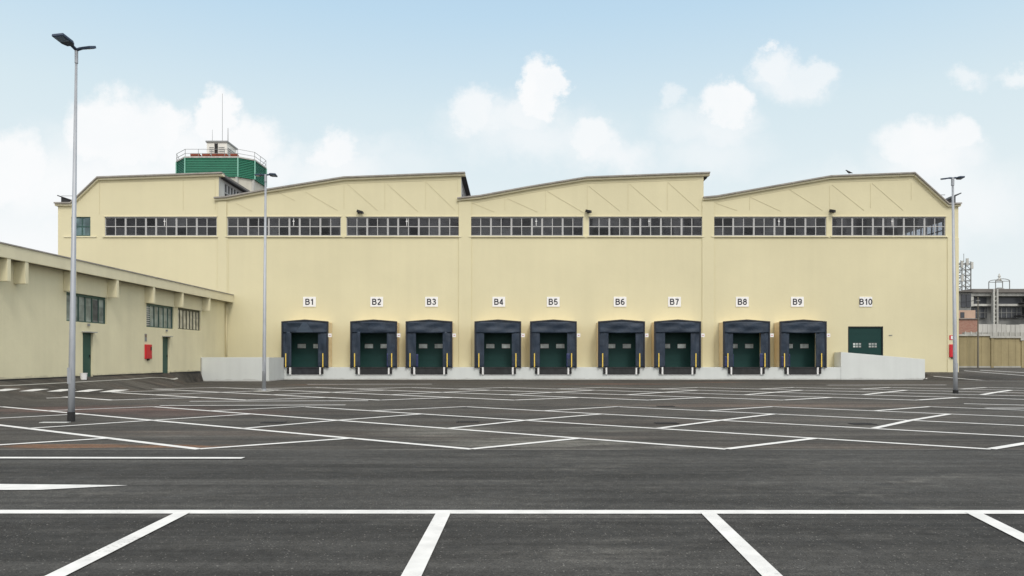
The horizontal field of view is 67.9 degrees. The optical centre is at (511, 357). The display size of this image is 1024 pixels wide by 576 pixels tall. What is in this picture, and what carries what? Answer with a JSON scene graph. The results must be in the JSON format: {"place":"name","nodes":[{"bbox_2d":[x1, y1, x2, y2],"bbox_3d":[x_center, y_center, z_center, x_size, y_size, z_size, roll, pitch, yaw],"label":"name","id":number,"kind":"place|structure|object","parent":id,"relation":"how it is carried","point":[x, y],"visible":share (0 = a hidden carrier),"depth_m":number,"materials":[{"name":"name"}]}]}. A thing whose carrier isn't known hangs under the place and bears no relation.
{"place":"outdoors","nodes":[
{"label":"outdoors","id":0,"kind":"place"},
{"bbox_2d":[0,368,1023,575],"bbox_3d":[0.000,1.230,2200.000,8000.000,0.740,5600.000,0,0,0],"label":"ground","id":1,"kind":"structure","parent":0,"point":[588,474],"depth_m":10.23,"materials":[{"name":"asphalt"}]},
{"bbox_2d":[0,484,122,489],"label":"arrow marking","id":2,"kind":"object","parent":1,"relation":"on","point":[28,486],"visible":1,"depth_m":9.39,"materials":[{"name":"paint"}]},
{"bbox_2d":[0,389,123,391],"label":"crosswalk stripes","id":3,"kind":"object","parent":1,"relation":"on","point":[60,390],"visible":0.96,"depth_m":32.51,"materials":[{"name":"paint"}]},
{"bbox_2d":[39,33,95,422],"bbox_3d":[-10.997,-3.131,18.751,1.170,9.465,0.718,0,0,0],"label":"lamp post","id":4,"kind":"object","parent":1,"relation":"on","point":[63,39],"visible":1,"depth_m":18.97,"materials":[{"name":"metal"}]},
{"bbox_2d":[0,377,177,385],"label":"gutter line","id":5,"kind":"object","parent":1,"relation":"on","point":[90,381],"visible":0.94,"depth_m":36.54,"materials":[{"name":"paint"}]},
{"bbox_2d":[0,242,233,380],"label":"annex building","id":6,"kind":"structure","parent":1,"relation":"on","point":[120,313],"depth_m":38.78,"materials":[{"name":"beige paint"}]},
{"bbox_2d":[66,292,104,323],"bbox_3d":[-21.230,-2.430,37.781,0.080,1.380,3.588,0,0,0],"label":"window","id":7,"kind":"structure","parent":6,"relation":"in","point":[89,309],"depth_m":38.11,"materials":[{"name":"teal"}]},
{"bbox_2d":[83,333,90,376],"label":"door","id":8,"kind":"structure","parent":6,"relation":"in","point":[86,336],"depth_m":37.96,"materials":[{"name":"green metal"}]},
{"bbox_2d":[145,344,151,359],"bbox_3d":[-21.037,-0.300,43.986,0.123,0.920,0.720,0,0,0],"label":"fire hose cabinet","id":9,"kind":"object","parent":6,"relation":"attached to","point":[148,351],"visible":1,"depth_m":43.88,"materials":[{"name":"red metal"}]},
{"bbox_2d":[146,303,172,328],"bbox_3d":[-21.230,-2.470,45.653,0.080,1.380,3.582,0,0,0],"label":"window","id":10,"kind":"structure","parent":6,"relation":"in","point":[157,316],"depth_m":45.80,"materials":[{"name":"teal"}]},
{"bbox_2d":[163,337,167,372],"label":"door","id":11,"kind":"structure","parent":6,"relation":"in","point":[165,339],"depth_m":46.50,"materials":[{"name":"green metal"}]},
{"bbox_2d":[178,308,198,330],"bbox_3d":[-21.230,-2.500,49.771,0.080,1.360,3.518,0,0,0],"label":"window","id":12,"kind":"structure","parent":6,"relation":"in","point":[188,319],"depth_m":49.90,"materials":[{"name":"grey"}]},
{"bbox_2d":[175,94,266,190],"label":"control tower","id":13,"kind":"structure","parent":1,"relation":"on","point":[224,158],"depth_m":100.62,"materials":[{"name":"teal"}]},
{"bbox_2d":[201,357,283,380],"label":"parapet wall","id":14,"kind":"structure","parent":1,"relation":"on","point":[231,368],"depth_m":51.50,"materials":[{"name":"concrete"}]},
{"bbox_2d":[254,173,277,391],"bbox_3d":[-11.713,-3.569,36.200,1.014,10.378,0.720,0,0,0],"label":"lamp post","id":15,"kind":"object","parent":1,"relation":"on","point":[264,300],"visible":0.98,"depth_m":36.15,"materials":[{"name":"metal"}]},
{"bbox_2d":[54,172,961,371],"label":"warehouse","id":16,"kind":"structure","parent":1,"relation":"on","point":[645,245],"depth_m":56.20,"materials":[{"name":"beige paint"}]},
{"bbox_2d":[76,217,89,235],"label":"window","id":17,"kind":"structure","parent":16,"relation":"in","point":[82,223],"depth_m":56.27,"materials":[{"name":"teal"}]},
{"bbox_2d":[105,217,125,235],"bbox_3d":[-29.358,-9.702,56.300,1.506,1.420,0.080,0,0,0],"label":"window","id":18,"kind":"structure","parent":16,"relation":"in","point":[115,226],"depth_m":56.26,"materials":[{"name":"grey"}]},
{"bbox_2d":[126,217,145,235],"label":"window","id":19,"kind":"structure","parent":16,"relation":"in","point":[135,226],"depth_m":56.26,"materials":[{"name":"grey"}]},
{"bbox_2d":[156,217,175,235],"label":"window","id":20,"kind":"structure","parent":16,"relation":"in","point":[164,221],"depth_m":56.26,"materials":[{"name":"grey"}]},
{"bbox_2d":[176,217,196,235],"bbox_3d":[-24.088,-9.702,56.300,1.506,1.420,0.080,0,0,0],"label":"window","id":21,"kind":"structure","parent":16,"relation":"in","point":[177,226],"depth_m":56.26,"materials":[{"name":"grey"}]},
{"bbox_2d":[197,217,216,235],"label":"window","id":22,"kind":"structure","parent":16,"relation":"in","point":[207,226],"depth_m":56.26,"materials":[{"name":"grey"}]},
{"bbox_2d":[224,181,243,195],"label":"window","id":23,"kind":"structure","parent":16,"relation":"in","point":[229,189],"depth_m":58.54,"materials":[{"name":"grey"}]},
{"bbox_2d":[228,217,247,235],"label":"window","id":24,"kind":"structure","parent":16,"relation":"in","point":[237,226],"depth_m":56.27,"materials":[{"name":"grey"}]},
{"bbox_2d":[248,217,268,235],"bbox_3d":[-18.769,-9.702,56.300,1.527,1.420,0.080,0,0,0],"label":"window","id":25,"kind":"structure","parent":16,"relation":"in","point":[258,226],"depth_m":56.26,"materials":[{"name":"grey"}]},
{"bbox_2d":[269,217,288,235],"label":"window","id":26,"kind":"structure","parent":16,"relation":"in","point":[279,226],"depth_m":56.26,"materials":[{"name":"grey"}]},
{"bbox_2d":[291,333,317,366],"bbox_3d":[-14.950,-0.800,56.164,2.700,3.000,0.062,0,0,0],"label":"loading door","id":27,"kind":"structure","parent":16,"relation":"in","point":[304,346],"depth_m":56.15,"materials":[{"name":"green metal"}]},
{"bbox_2d":[281,319,331,367],"bbox_3d":[-14.825,-1.009,55.475,3.631,3.494,1.441,0,0,0],"label":"dock shelter","id":28,"kind":"object","parent":16,"relation":"attached to","point":[323,329],"visible":1,"depth_m":54.84,"materials":[{"name":"blue fabric"}]},
{"bbox_2d":[303,297,315,306],"bbox_3d":[-14.967,-4.123,56.175,0.946,0.734,0.047,0,0,0],"label":"dock sign","id":29,"kind":"object","parent":16,"relation":"attached to","point":[309,301],"visible":1,"depth_m":56.16,"materials":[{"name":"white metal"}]},
{"bbox_2d":[300,217,319,235],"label":"window","id":30,"kind":"structure","parent":16,"relation":"in","point":[310,226],"depth_m":56.26,"materials":[{"name":"grey"}]},
{"bbox_2d":[320,217,340,235],"bbox_3d":[-13.423,-9.702,56.300,1.527,1.420,0.080,0,0,0],"label":"window","id":31,"kind":"structure","parent":16,"relation":"in","point":[330,226],"depth_m":56.26,"materials":[{"name":"grey"}]},
{"bbox_2d":[360,333,386,366],"bbox_3d":[-9.987,-0.800,56.164,2.700,3.000,0.062,0,0,0],"label":"loading door","id":32,"kind":"structure","parent":16,"relation":"in","point":[373,346],"depth_m":56.15,"materials":[{"name":"green metal"}]},
{"bbox_2d":[350,319,399,367],"bbox_3d":[-9.862,-1.009,55.479,3.631,3.494,1.433,0,0,0],"label":"dock shelter","id":33,"kind":"object","parent":16,"relation":"attached to","point":[389,328],"visible":1,"depth_m":54.84,"materials":[{"name":"blue fabric"}]},
{"bbox_2d":[370,297,382,306],"bbox_3d":[-9.998,-4.123,56.175,0.946,0.734,0.047,0,0,0],"label":"dock sign","id":34,"kind":"object","parent":16,"relation":"attached to","point":[376,301],"visible":1,"depth_m":56.16,"materials":[{"name":"white plastic"}]},
{"bbox_2d":[367,217,387,235],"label":"window","id":35,"kind":"structure","parent":16,"relation":"in","point":[377,226],"depth_m":56.26,"materials":[{"name":"grey"}]},
{"bbox_2d":[398,217,418,235],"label":"window","id":36,"kind":"structure","parent":16,"relation":"in","point":[408,226],"depth_m":56.26,"materials":[{"name":"grey"}]},
{"bbox_2d":[419,217,438,235],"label":"window","id":37,"kind":"structure","parent":16,"relation":"in","point":[429,226],"depth_m":56.26,"materials":[{"name":"grey"}]},
{"bbox_2d":[416,333,442,366],"bbox_3d":[-5.986,-0.800,56.164,2.700,3.000,0.062,0,0,0],"label":"loading door","id":38,"kind":"structure","parent":16,"relation":"in","point":[429,346],"depth_m":56.15,"materials":[{"name":"green metal"}]},
{"bbox_2d":[406,319,455,367],"bbox_3d":[-5.861,-1.009,55.480,3.631,3.494,1.432,0,0,0],"label":"dock shelter","id":39,"kind":"object","parent":16,"relation":"attached to","point":[413,328],"visible":1,"depth_m":54.84,"materials":[{"name":"blue fabric"}]},
{"bbox_2d":[425,297,437,306],"bbox_3d":[-5.945,-4.123,56.175,0.946,0.734,0.047,0,0,0],"label":"dock sign","id":40,"kind":"object","parent":16,"relation":"attached to","point":[431,301],"visible":1,"depth_m":56.16,"materials":[{"name":"white plastic"}]},
{"bbox_2d":[439,217,458,235],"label":"window","id":41,"kind":"structure","parent":16,"relation":"in","point":[449,226],"depth_m":56.26,"materials":[{"name":"grey"}]},
{"bbox_2d":[471,217,490,235],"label":"window","id":42,"kind":"structure","parent":16,"relation":"in","point":[480,226],"depth_m":56.26,"materials":[{"name":"grey"}]},
{"bbox_2d":[484,333,511,366],"bbox_3d":[-1.025,-0.800,56.164,2.700,3.000,0.062,0,0,0],"label":"loading door","id":43,"kind":"structure","parent":16,"relation":"in","point":[497,346],"depth_m":56.15,"materials":[{"name":"green metal"}]},
{"bbox_2d":[492,297,504,306],"bbox_3d":[-0.976,-4.123,56.175,0.947,0.734,0.047,0,0,0],"label":"dock sign","id":44,"kind":"object","parent":16,"relation":"attached to","point":[498,301],"visible":1,"depth_m":56.16,"materials":[{"name":"white plastic"}]},
{"bbox_2d":[474,319,524,367],"bbox_3d":[-0.900,-1.009,55.480,3.631,3.494,1.432,0,0,0],"label":"dock shelter","id":45,"kind":"object","parent":16,"relation":"attached to","point":[481,328],"visible":1,"depth_m":54.84,"materials":[{"name":"blue fabric"}]},
{"bbox_2d":[491,217,510,235],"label":"window","id":46,"kind":"structure","parent":16,"relation":"in","point":[501,226],"depth_m":56.26,"materials":[{"name":"grey"}]},
{"bbox_2d":[511,217,531,235],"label":"window","id":47,"kind":"structure","parent":16,"relation":"in","point":[521,226],"depth_m":56.26,"materials":[{"name":"grey"}]},
{"bbox_2d":[542,217,562,235],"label":"window","id":48,"kind":"structure","parent":16,"relation":"in","point":[552,226],"depth_m":56.26,"materials":[{"name":"grey"}]},
{"bbox_2d":[547,297,559,306],"bbox_3d":[3.047,-4.123,56.175,0.946,0.734,0.047,0,0,0],"label":"dock sign","id":49,"kind":"object","parent":16,"relation":"attached to","point":[553,301],"visible":1,"depth_m":56.16,"materials":[{"name":"white plastic"}]},
{"bbox_2d":[540,333,566,366],"bbox_3d":[2.987,-0.800,56.164,2.700,3.000,0.062,0,0,0],"label":"loading door","id":50,"kind":"structure","parent":16,"relation":"in","point":[553,346],"depth_m":56.15,"materials":[{"name":"green metal"}]},
{"bbox_2d":[530,319,579,367],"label":"dock shelter","id":51,"kind":"object","parent":16,"relation":"attached to","point":[537,328],"visible":1,"depth_m":54.84,"materials":[{"name":"blue fabric"}]},
{"bbox_2d":[563,217,582,235],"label":"window","id":52,"kind":"structure","parent":16,"relation":"in","point":[572,226],"depth_m":56.26,"materials":[{"name":"grey"}]},
{"bbox_2d":[609,217,629,235],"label":"window","id":53,"kind":"structure","parent":16,"relation":"in","point":[619,226],"depth_m":56.26,"materials":[{"name":"grey"}]},
{"bbox_2d":[614,297,625,306],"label":"dock sign","id":54,"kind":"object","parent":16,"relation":"attached to","point":[619,301],"visible":1,"depth_m":56.16,"materials":[{"name":"white plastic"}]},
{"bbox_2d":[609,333,634,366],"bbox_3d":[7.903,-0.800,56.164,2.700,3.000,0.062,0,0,0],"label":"loading door","id":55,"kind":"structure","parent":16,"relation":"in","point":[621,345],"depth_m":56.15,"materials":[{"name":"green metal"}]},
{"bbox_2d":[597,319,647,367],"bbox_3d":[8.028,-1.009,55.484,3.631,3.494,1.425,0,0,0],"label":"dock shelter","id":56,"kind":"object","parent":16,"relation":"attached to","point":[606,328],"visible":1,"depth_m":54.84,"materials":[{"name":"blue fabric"}]},
{"bbox_2d":[640,217,660,235],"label":"window","id":57,"kind":"structure","parent":16,"relation":"in","point":[650,226],"depth_m":56.26,"materials":[{"name":"grey"}]},
{"bbox_2d":[643,218,674,231],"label":"window","id":58,"kind":"structure","parent":16,"relation":"in","point":[653,229],"depth_m":74.04,"materials":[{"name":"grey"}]},
{"bbox_2d":[661,217,681,235],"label":"window","id":59,"kind":"structure","parent":16,"relation":"in","point":[671,226],"depth_m":56.26,"materials":[{"name":"grey"}]},
{"bbox_2d":[668,297,680,306],"bbox_3d":[12.009,-4.123,56.175,0.946,0.734,0.047,0,0,0],"label":"dock sign","id":60,"kind":"object","parent":16,"relation":"attached to","point":[674,301],"visible":1,"depth_m":56.16,"materials":[{"name":"white plastic"}]},
{"bbox_2d":[651,319,704,367],"bbox_3d":[12.080,-1.009,55.482,3.631,3.494,1.428,0,0,0],"label":"dock shelter","id":61,"kind":"object","parent":16,"relation":"attached to","point":[659,329],"visible":1,"depth_m":54.84,"materials":[{"name":"blue fabric"}]},
{"bbox_2d":[665,333,690,366],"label":"loading door","id":62,"kind":"structure","parent":16,"relation":"in","point":[677,345],"depth_m":56.15,"materials":[{"name":"green metal"}]},
{"bbox_2d":[682,217,701,235],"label":"window","id":63,"kind":"structure","parent":16,"relation":"in","point":[691,226],"depth_m":56.26,"materials":[{"name":"grey"}]},
{"bbox_2d":[736,297,748,306],"bbox_3d":[17.020,-4.123,56.175,0.946,0.734,0.047,0,0,0],"label":"dock sign","id":64,"kind":"object","parent":16,"relation":"attached to","point":[742,301],"visible":1,"depth_m":56.16,"materials":[{"name":"white plastic"}]},
{"bbox_2d":[733,217,753,235],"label":"window","id":65,"kind":"structure","parent":16,"relation":"in","point":[743,226],"depth_m":56.26,"materials":[{"name":"grey"}]},
{"bbox_2d":[719,319,773,367],"bbox_3d":[17.059,-1.009,55.482,3.631,3.494,1.428,0,0,0],"label":"dock shelter","id":66,"kind":"object","parent":16,"relation":"attached to","point":[727,329],"visible":1,"depth_m":54.84,"materials":[{"name":"blue fabric"}]},
{"bbox_2d":[733,333,759,366],"bbox_3d":[16.934,-0.800,56.164,2.700,3.000,0.062,0,0,0],"label":"loading door","id":67,"kind":"structure","parent":16,"relation":"in","point":[746,346],"depth_m":56.15,"materials":[{"name":"green metal"}]},
{"bbox_2d":[754,217,773,235],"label":"window","id":68,"kind":"structure","parent":16,"relation":"in","point":[763,226],"depth_m":56.27,"materials":[{"name":"grey"}]},
{"bbox_2d":[785,217,804,235],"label":"window","id":69,"kind":"structure","parent":16,"relation":"in","point":[794,226],"depth_m":56.26,"materials":[{"name":"grey"}]},
{"bbox_2d":[791,297,803,306],"bbox_3d":[21.090,-4.123,56.175,0.947,0.734,0.047,0,0,0],"label":"dock sign","id":70,"kind":"object","parent":16,"relation":"attached to","point":[797,301],"visible":1,"depth_m":56.16,"materials":[{"name":"white plastic"}]},
{"bbox_2d":[774,319,829,367],"bbox_3d":[21.141,-1.009,55.487,3.631,3.494,1.418,0,0,0],"label":"dock shelter","id":71,"kind":"object","parent":16,"relation":"attached to","point":[783,330],"visible":1,"depth_m":54.85,"materials":[{"name":"blue fabric"}]},
{"bbox_2d":[789,333,814,366],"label":"loading door","id":72,"kind":"structure","parent":16,"relation":"in","point":[801,345],"depth_m":56.15,"materials":[{"name":"green metal"}]},
{"bbox_2d":[805,217,825,235],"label":"window","id":73,"kind":"structure","parent":16,"relation":"in","point":[815,226],"depth_m":56.26,"materials":[{"name":"grey"}]},
{"bbox_2d":[832,217,851,235],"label":"window","id":74,"kind":"structure","parent":16,"relation":"in","point":[841,226],"depth_m":56.26,"materials":[{"name":"grey"}]},
{"bbox_2d":[852,217,872,235],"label":"window","id":75,"kind":"structure","parent":16,"relation":"in","point":[862,226],"depth_m":56.26,"materials":[{"name":"grey"}]},
{"bbox_2d":[859,297,871,306],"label":"dock sign","id":76,"kind":"object","parent":16,"relation":"attached to","point":[865,301],"visible":1,"depth_m":56.16,"materials":[{"name":"white plastic"}]},
{"bbox_2d":[849,328,881,354],"bbox_3d":[26.148,-0.764,56.319,2.463,2.927,0.062,0,0,0],"label":"loading door","id":77,"kind":"structure","parent":16,"relation":"in","point":[861,340],"depth_m":56.30,"materials":[{"name":"green metal"}]},
{"bbox_2d":[883,217,903,235],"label":"window","id":78,"kind":"structure","parent":16,"relation":"in","point":[893,226],"depth_m":56.26,"materials":[{"name":"grey"}]},
{"bbox_2d":[904,217,924,235],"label":"window","id":79,"kind":"structure","parent":16,"relation":"in","point":[913,226],"depth_m":56.26,"materials":[{"name":"grey"}]},
{"bbox_2d":[900,221,942,234],"bbox_3d":[32.860,-9.702,85.050,0.100,1.420,55.900,0,0,0],"label":"window","id":80,"kind":"structure","parent":16,"relation":"in","point":[937,231],"depth_m":59.44,"materials":[{"name":"grey"}]},
{"bbox_2d":[925,217,944,235],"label":"window","id":81,"kind":"structure","parent":16,"relation":"in","point":[934,226],"depth_m":56.26,"materials":[{"name":"grey"}]},
{"bbox_2d":[0,510,1023,513],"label":"bay end line","id":82,"kind":"object","parent":1,"relation":"on","point":[581,511],"visible":1,"depth_m":7.87,"materials":[{"name":"paint"}]},
{"bbox_2d":[0,407,1023,448],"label":"parking line markings","id":83,"kind":"object","parent":1,"relation":"on","point":[505,432],"visible":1,"depth_m":17.09,"materials":[{"name":"paint"}]},
{"bbox_2d":[0,406,1023,448],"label":"bay cross lines","id":84,"kind":"object","parent":1,"relation":"on","point":[1009,445],"visible":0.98,"depth_m":17.80,"materials":[{"name":"paint"}]},
{"bbox_2d":[0,370,1023,458],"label":"lane lines","id":85,"kind":"object","parent":1,"relation":"on","point":[243,457],"visible":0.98,"depth_m":12.08,"materials":[{"name":"paint"}]},
{"bbox_2d":[45,512,1023,575],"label":"bay lines","id":86,"kind":"object","parent":1,"relation":"on","point":[423,551],"visible":1,"depth_m":6.54,"materials":[{"name":"paint"}]},
{"bbox_2d":[64,387,1011,399],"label":"bay cross lines","id":87,"kind":"object","parent":1,"relation":"on","point":[570,391],"visible":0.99,"depth_m":33.66,"materials":[{"name":"paint"}]},
{"bbox_2d":[75,387,1023,399],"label":"parking line markings","id":88,"kind":"object","parent":1,"relation":"on","point":[556,392],"visible":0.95,"depth_m":33.74,"materials":[{"name":"paint"}]},
{"bbox_2d":[284,367,840,379],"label":"loading platform","id":89,"kind":"structure","parent":1,"relation":"on","point":[578,373],"depth_m":55.00,"materials":[{"name":"concrete"}]},
{"bbox_2d":[287,367,322,373],"bbox_3d":[-14.950,0.975,54.919,2.622,0.580,0.157,0,0,0],"label":"dock leveller","id":90,"kind":"object","parent":89,"relation":"attached to","point":[304,370],"visible":1,"depth_m":54.94,"materials":[{"name":"grey metal"}]},
{"bbox_2d":[355,367,391,373],"bbox_3d":[-9.987,0.975,54.919,2.622,0.580,0.157,0,0,0],"label":"dock leveller","id":91,"kind":"object","parent":89,"relation":"attached to","point":[373,370],"visible":1,"depth_m":54.94,"materials":[{"name":"metal"}]},
{"bbox_2d":[411,367,446,373],"bbox_3d":[-5.986,0.975,54.919,2.622,0.580,0.157,0,0,0],"label":"dock leveller","id":92,"kind":"object","parent":89,"relation":"attached to","point":[428,370],"visible":1,"depth_m":54.94,"materials":[{"name":"metal"}]},
{"bbox_2d":[480,367,515,373],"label":"dock leveller","id":93,"kind":"object","parent":89,"relation":"attached to","point":[497,370],"visible":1,"depth_m":54.94,"materials":[{"name":"metal"}]},
{"bbox_2d":[535,367,571,373],"bbox_3d":[2.987,0.975,54.919,2.622,0.580,0.157,0,0,0],"label":"dock leveller","id":94,"kind":"object","parent":89,"relation":"attached to","point":[553,370],"visible":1,"depth_m":54.94,"materials":[{"name":"metal"}]},
{"bbox_2d":[603,367,639,373],"bbox_3d":[7.903,0.975,54.919,2.622,0.580,0.157,0,0,0],"label":"dock leveller","id":95,"kind":"object","parent":89,"relation":"attached to","point":[621,370],"visible":1,"depth_m":54.94,"materials":[{"name":"metal"}]},
{"bbox_2d":[659,367,695,373],"bbox_3d":[11.955,0.975,54.919,2.622,0.580,0.157,0,0,0],"label":"dock leveller","id":96,"kind":"object","parent":89,"relation":"attached to","point":[677,370],"visible":1,"depth_m":54.94,"materials":[{"name":"metal"}]},
{"bbox_2d":[728,367,764,373],"bbox_3d":[16.934,0.975,54.919,2.622,0.580,0.157,0,0,0],"label":"dock leveller","id":97,"kind":"object","parent":89,"relation":"attached to","point":[746,370],"visible":1,"depth_m":54.94,"materials":[{"name":"metal"}]},
{"bbox_2d":[784,367,820,373],"bbox_3d":[21.016,0.975,54.919,2.622,0.580,0.157,0,0,0],"label":"dock leveller","id":98,"kind":"object","parent":89,"relation":"attached to","point":[799,370],"visible":1,"depth_m":54.94,"materials":[{"name":"metal"}]},
{"bbox_2d":[834,352,924,379],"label":"ramp wall","id":99,"kind":"structure","parent":1,"relation":"on","point":[855,366],"depth_m":54.97,"materials":[{"name":"concrete"}]},
{"bbox_2d":[940,176,964,393],"bbox_3d":[19.570,-3.216,33.757,0.939,9.634,0.374,0,0,0],"label":"lamp post","id":100,"kind":"object","parent":1,"relation":"on","point":[955,378],"visible":1,"depth_m":33.73,"materials":[{"name":"metal"}]},
{"bbox_2d":[959,254,972,289],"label":"lattice mast","id":101,"kind":"object","parent":1,"relation":"on","point":[962,269],"visible":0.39,"depth_m":124.97,"materials":[{"name":"grey"}]},
{"bbox_2d":[959,290,974,309],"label":"dark shed","id":102,"kind":"structure","parent":1,"relation":"on","point":[964,297],"depth_m":99.90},
{"bbox_2d":[959,310,979,333],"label":"brick shed","id":103,"kind":"structure","parent":1,"relation":"on","point":[967,321],"depth_m":84.00,"materials":[{"name":"brick"}]},
{"bbox_2d":[967,297,979,367],"bbox_3d":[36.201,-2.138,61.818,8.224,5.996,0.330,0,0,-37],"label":"utility pole","id":104,"kind":"object","parent":1,"relation":"on","point":[977,300],"visible":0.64,"depth_m":64.17,"materials":[{"name":"grey"}]},
{"bbox_2d":[959,334,1023,367],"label":"boundary wall","id":105,"kind":"structure","parent":1,"relation":"on","point":[1001,351],"depth_m":65.00,"materials":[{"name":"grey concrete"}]},
{"bbox_2d":[962,332,1023,338],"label":"terrace parapet","id":106,"kind":"structure","parent":1,"relation":"on","point":[1007,334],"depth_m":78.00,"materials":[{"name":"grey concrete"}]},
{"bbox_2d":[967,289,1023,324],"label":"old factory","id":107,"kind":"structure","parent":1,"relation":"on","point":[1001,306],"depth_m":110.65,"materials":[{"name":"grey concrete"}]},
{"bbox_2d":[971,307,986,317],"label":"window","id":108,"kind":"structure","parent":107,"relation":"in","point":[982,310],"depth_m":110.64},
{"bbox_2d":[998,298,1020,303],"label":"window","id":109,"kind":"structure","parent":107,"relation":"in","point":[1000,300],"depth_m":110.69,"materials":[{"name":"glass"}]},
{"bbox_2d":[998,307,1020,317],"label":"window","id":110,"kind":"structure","parent":107,"relation":"in","point":[1003,312],"depth_m":110.64,"materials":[{"name":"glass"}]},
{"bbox_2d":[979,324,1023,331],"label":"panel fence","id":111,"kind":"object","parent":1,"relation":"on","point":[998,328],"visible":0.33,"depth_m":88.00,"materials":[{"name":"grey concrete"}]},
{"bbox_2d":[0,0,1023,289],"label":"sky","id":112,"kind":"structure","parent":0,"point":[504,94],"materials":[{"name":"blue"}]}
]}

